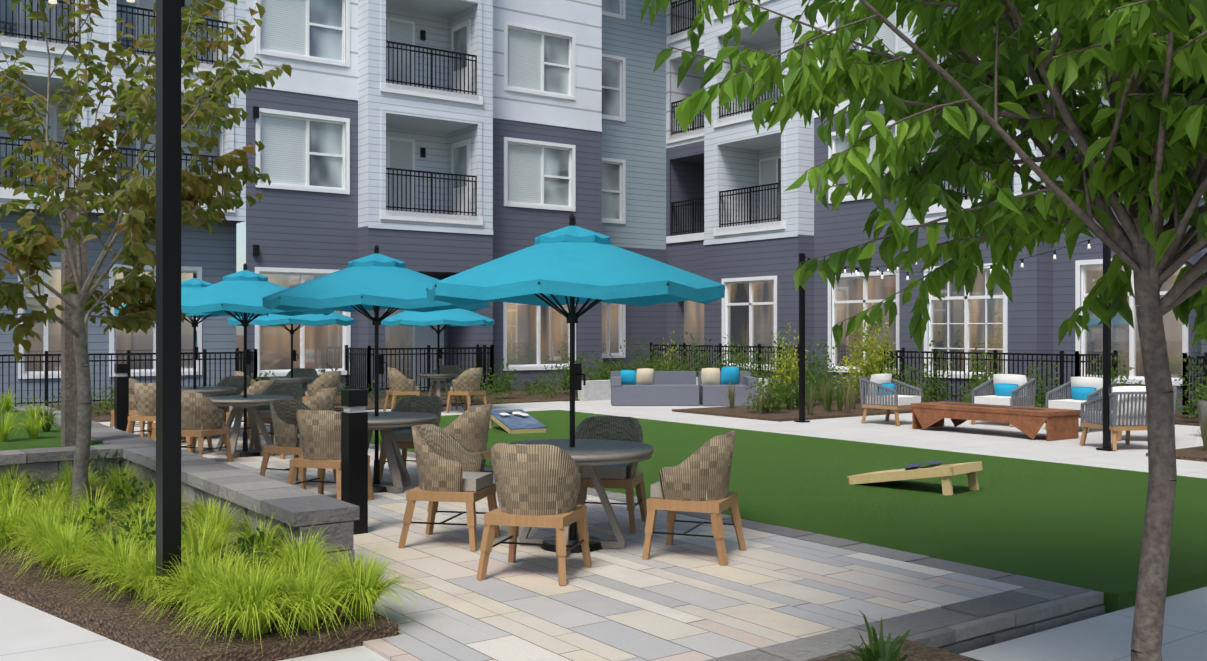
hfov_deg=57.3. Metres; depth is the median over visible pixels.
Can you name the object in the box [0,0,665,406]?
building
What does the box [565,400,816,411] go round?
terrace
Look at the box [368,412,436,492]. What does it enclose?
table
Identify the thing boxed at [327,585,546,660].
walkway
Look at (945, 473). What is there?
cornhole
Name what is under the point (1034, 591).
border
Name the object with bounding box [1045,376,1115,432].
lounge chair
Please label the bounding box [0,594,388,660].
sidewalk
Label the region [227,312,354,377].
umbrella
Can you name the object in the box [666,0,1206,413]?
apartment building
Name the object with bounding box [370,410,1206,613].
lawn
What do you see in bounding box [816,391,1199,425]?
bed wall
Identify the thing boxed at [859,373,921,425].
lounge chair
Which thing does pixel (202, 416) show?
chair
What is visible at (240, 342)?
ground
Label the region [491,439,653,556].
table
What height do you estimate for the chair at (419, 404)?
0.895 m
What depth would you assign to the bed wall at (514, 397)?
25.32 m
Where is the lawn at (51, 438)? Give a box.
[0,406,104,450]
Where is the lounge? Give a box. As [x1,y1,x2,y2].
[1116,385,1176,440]
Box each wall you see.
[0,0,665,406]
[0,406,1104,660]
[13,388,579,421]
[578,377,815,400]
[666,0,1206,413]
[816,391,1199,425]
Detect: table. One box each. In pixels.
[181,386,236,439]
[208,395,293,457]
[269,377,313,402]
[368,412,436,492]
[418,373,457,410]
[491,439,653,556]
[911,401,1080,440]
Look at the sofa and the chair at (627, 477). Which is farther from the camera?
the sofa
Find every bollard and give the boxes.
[114,364,128,430]
[341,389,367,534]
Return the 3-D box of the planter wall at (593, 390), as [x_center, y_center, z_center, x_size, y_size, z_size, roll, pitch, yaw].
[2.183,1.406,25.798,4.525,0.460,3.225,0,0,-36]
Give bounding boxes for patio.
[134,425,1023,660]
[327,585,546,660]
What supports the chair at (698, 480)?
on the patio at (685, 598)
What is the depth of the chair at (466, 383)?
21.71 m
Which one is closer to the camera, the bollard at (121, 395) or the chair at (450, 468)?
the chair at (450, 468)
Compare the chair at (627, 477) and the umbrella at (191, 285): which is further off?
the umbrella at (191, 285)
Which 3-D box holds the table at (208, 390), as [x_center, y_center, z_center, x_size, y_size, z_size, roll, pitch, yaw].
[-6.167,1.248,16.657,1.220,0.746,1.220,0,0,17]
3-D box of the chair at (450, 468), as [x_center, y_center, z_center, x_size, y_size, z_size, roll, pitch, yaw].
[-1.177,1.183,8.467,0.619,0.895,0.617,0,0,12]
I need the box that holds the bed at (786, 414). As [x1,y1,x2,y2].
[672,401,911,421]
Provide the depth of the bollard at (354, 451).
8.82 m
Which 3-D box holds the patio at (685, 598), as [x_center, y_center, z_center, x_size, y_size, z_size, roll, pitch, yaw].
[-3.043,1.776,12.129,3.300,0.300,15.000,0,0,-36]
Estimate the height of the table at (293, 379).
0.746 m
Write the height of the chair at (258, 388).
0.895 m
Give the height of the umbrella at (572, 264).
2.500 m
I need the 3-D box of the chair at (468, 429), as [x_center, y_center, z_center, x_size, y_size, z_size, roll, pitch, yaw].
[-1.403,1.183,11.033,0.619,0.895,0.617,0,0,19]
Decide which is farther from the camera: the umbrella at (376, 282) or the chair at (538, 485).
the umbrella at (376, 282)
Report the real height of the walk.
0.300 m
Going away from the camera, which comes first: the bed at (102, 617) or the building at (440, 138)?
the bed at (102, 617)
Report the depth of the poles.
6.24 m
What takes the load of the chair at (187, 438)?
on the patio at (685, 598)
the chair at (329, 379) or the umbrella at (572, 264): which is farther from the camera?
the chair at (329, 379)
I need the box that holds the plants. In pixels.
[0,302,1206,660]
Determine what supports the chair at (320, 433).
on the patio at (685, 598)
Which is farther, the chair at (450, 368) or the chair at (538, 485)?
the chair at (450, 368)
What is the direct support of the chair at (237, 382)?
on the patio at (685, 598)
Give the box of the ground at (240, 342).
[236,335,243,371]
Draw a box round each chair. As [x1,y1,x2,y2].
[110,378,146,437]
[126,383,185,442]
[151,390,212,451]
[181,392,232,461]
[210,376,251,434]
[225,380,273,441]
[234,371,254,384]
[249,382,301,448]
[260,399,335,488]
[280,387,336,458]
[286,368,317,396]
[287,410,373,499]
[303,371,343,409]
[379,396,442,480]
[383,367,419,411]
[398,424,499,551]
[431,365,463,408]
[443,404,492,471]
[446,368,486,412]
[476,443,591,585]
[575,416,646,533]
[642,431,745,565]
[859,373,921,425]
[971,374,1035,426]
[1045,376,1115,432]
[1079,386,1146,450]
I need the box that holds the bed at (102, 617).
[0,488,397,660]
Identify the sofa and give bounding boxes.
[610,366,756,405]
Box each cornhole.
[489,409,546,433]
[847,461,982,494]
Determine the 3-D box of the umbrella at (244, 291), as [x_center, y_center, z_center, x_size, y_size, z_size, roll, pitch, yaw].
[-4.675,0.376,14.405,2.119,2.500,2.119,0,0,-27]
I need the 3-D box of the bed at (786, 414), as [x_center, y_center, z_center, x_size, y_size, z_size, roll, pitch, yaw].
[4.360,1.736,22.483,5.200,0.300,3.000,0,0,-36]
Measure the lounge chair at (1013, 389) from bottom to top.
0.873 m
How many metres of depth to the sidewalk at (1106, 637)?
6.14 m
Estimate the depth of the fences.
23.96 m
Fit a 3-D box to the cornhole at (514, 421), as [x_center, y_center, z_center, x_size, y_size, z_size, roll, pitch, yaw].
[-1.425,1.481,18.023,0.610,0.302,1.217,0,0,-24]
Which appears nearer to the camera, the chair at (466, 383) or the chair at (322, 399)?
the chair at (322, 399)
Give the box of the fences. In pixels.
[0,342,1206,414]
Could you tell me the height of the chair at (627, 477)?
0.895 m
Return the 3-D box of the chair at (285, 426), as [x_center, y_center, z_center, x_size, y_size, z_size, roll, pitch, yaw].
[-3.207,1.183,11.621,0.619,0.895,0.617,0,0,24]
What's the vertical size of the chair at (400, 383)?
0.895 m
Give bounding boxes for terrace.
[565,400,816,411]
[783,413,1202,455]
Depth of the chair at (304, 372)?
21.46 m
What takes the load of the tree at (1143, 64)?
on the sidewalk
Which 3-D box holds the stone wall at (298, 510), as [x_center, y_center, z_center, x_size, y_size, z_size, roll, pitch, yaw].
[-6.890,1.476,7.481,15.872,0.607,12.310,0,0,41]
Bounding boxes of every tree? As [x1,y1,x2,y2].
[0,0,291,509]
[641,0,1206,660]
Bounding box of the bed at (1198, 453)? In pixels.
[1146,446,1206,461]
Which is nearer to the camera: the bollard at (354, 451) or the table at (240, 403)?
the bollard at (354, 451)
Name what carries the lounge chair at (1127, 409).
on the terrace at (1185, 435)
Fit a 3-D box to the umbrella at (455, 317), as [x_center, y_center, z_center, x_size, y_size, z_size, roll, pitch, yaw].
[-3.335,0.496,22.318,2.119,2.500,2.119,0,0,9]
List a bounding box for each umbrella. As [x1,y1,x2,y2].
[114,273,268,438]
[181,263,333,456]
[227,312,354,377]
[262,245,488,492]
[381,308,494,373]
[426,214,724,552]
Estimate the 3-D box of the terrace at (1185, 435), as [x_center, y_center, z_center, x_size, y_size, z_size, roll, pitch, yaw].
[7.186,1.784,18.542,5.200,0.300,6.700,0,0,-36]
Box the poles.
[48,0,1206,609]
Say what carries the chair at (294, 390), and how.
on the patio at (685, 598)
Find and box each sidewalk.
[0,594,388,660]
[960,586,1206,660]
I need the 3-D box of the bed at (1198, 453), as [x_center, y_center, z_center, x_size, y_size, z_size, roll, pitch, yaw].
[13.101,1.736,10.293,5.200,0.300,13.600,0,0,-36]
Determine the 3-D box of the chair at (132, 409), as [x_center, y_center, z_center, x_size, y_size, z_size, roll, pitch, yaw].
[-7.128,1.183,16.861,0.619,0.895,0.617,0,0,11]
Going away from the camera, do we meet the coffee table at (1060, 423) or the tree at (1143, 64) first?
the tree at (1143, 64)
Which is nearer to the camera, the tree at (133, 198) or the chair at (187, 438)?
the tree at (133, 198)
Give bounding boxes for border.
[265,424,1092,660]
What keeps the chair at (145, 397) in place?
on the patio at (685, 598)
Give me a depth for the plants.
7.35 m

